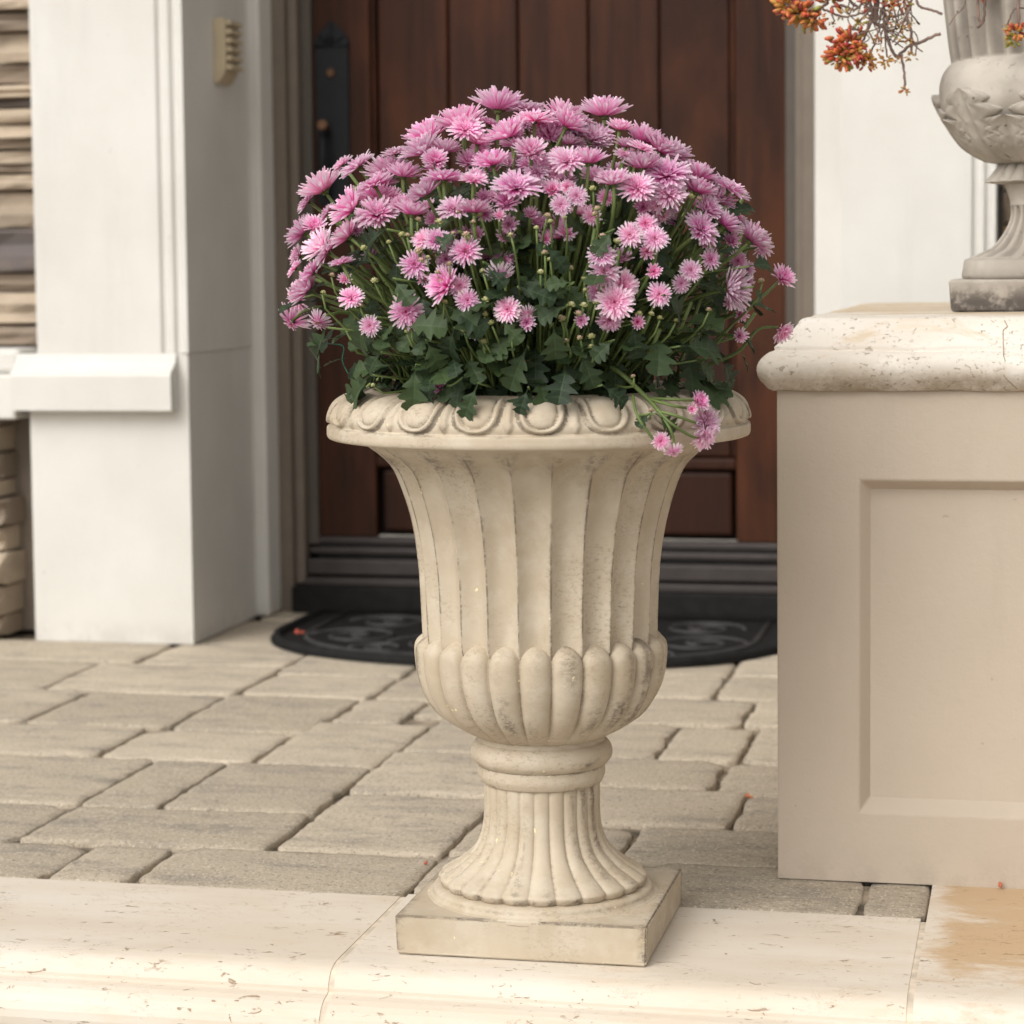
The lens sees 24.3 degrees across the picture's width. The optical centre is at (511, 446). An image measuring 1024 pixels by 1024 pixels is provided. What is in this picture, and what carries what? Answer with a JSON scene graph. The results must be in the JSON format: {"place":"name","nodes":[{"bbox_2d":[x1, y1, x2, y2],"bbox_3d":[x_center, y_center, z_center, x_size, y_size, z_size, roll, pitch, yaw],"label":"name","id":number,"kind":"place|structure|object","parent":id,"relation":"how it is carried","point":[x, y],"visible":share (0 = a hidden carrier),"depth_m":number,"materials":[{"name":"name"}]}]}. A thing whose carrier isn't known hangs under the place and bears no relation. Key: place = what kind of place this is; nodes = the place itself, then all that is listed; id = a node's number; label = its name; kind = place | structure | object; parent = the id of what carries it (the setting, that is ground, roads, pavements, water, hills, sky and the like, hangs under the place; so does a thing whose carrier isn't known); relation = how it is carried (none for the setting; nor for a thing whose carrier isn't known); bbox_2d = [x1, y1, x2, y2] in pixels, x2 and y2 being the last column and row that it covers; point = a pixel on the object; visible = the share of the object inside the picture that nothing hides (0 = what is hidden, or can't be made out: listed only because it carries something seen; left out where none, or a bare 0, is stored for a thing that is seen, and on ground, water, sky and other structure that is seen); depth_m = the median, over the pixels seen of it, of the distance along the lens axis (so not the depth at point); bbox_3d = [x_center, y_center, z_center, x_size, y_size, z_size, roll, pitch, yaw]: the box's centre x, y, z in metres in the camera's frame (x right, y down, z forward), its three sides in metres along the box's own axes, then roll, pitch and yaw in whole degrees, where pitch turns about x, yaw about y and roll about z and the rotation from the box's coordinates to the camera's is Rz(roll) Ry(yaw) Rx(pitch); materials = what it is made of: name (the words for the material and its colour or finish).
{"place":"outdoors","nodes":[
{"label":"outdoors","id":0,"kind":"place"},
{"bbox_2d":[0,610,929,921],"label":"patio","id":1,"kind":"structure","parent":0,"point":[248,754],"depth_m":3.61,"materials":[{"name":"beige stone"}]},
{"bbox_2d":[270,606,777,667],"bbox_3d":[0.028,0.394,4.889,1.090,0.021,0.655,0,4,12],"label":"doormat","id":2,"kind":"object","parent":1,"relation":"on","point":[376,635],"visible":0.52,"depth_m":4.93,"materials":[{"name":"black rubber"}]},
{"bbox_2d":[295,629,304,633],"bbox_3d":[-0.441,0.386,4.945,0.023,0.011,0.007,-2,5,-24],"label":"fallen leaf","id":3,"kind":"object","parent":2,"relation":"on","point":[297,631],"visible":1,"depth_m":4.94,"materials":[{"name":"red plant"}]},
{"bbox_2d":[0,0,1010,644],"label":"house","id":4,"kind":"structure","parent":0,"point":[178,464],"depth_m":5.06,"materials":[{"name":"white paint"}]},
{"bbox_2d":[312,0,785,549],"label":"door","id":5,"kind":"structure","parent":4,"relation":"in","point":[710,75],"depth_m":5.23,"materials":[{"name":"brown wood"}]},
{"bbox_2d":[379,535,931,895],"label":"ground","id":6,"kind":"structure","parent":0,"point":[868,883],"depth_m":8.19,"materials":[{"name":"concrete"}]},
{"bbox_2d":[0,877,1023,1023],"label":"step","id":7,"kind":"object","parent":6,"relation":"on","point":[81,952],"visible":1,"depth_m":2.65,"materials":[{"name":"stone"}]},
{"bbox_2d":[326,380,750,966],"bbox_3d":[0.033,0.247,2.751,0.485,0.632,0.486,0,4,12],"label":"flower urn","id":8,"kind":"object","parent":7,"relation":"on","point":[540,648],"visible":0.94,"depth_m":2.63,"materials":[{"name":"stone"}]},
{"bbox_2d":[278,85,797,456],"bbox_3d":[0.014,-0.198,2.692,0.532,0.400,0.537,-3,5,-27],"label":"chrysanthemum plant","id":9,"kind":"object","parent":8,"relation":"in","point":[527,285],"visible":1,"depth_m":2.52,"materials":[{"name":"pink plant"}]},
{"bbox_2d":[757,302,1023,888],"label":"porch wall","id":10,"kind":"structure","parent":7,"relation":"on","point":[900,537],"depth_m":2.94,"materials":[{"name":"beige paint"}]},
{"bbox_2d":[931,0,1023,311],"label":"grey urn","id":11,"kind":"object","parent":10,"relation":"on","point":[978,102],"visible":1,"depth_m":3.12,"materials":[{"name":"stone"}]},
{"label":"urn soil","id":12,"kind":"object","parent":11,"relation":"in","visible":0},
{"bbox_2d":[770,0,1023,95],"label":"trailing succulent","id":13,"kind":"object","parent":12,"relation":"on","point":[846,52],"visible":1,"depth_m":3.11,"materials":[{"name":"orange plant"}]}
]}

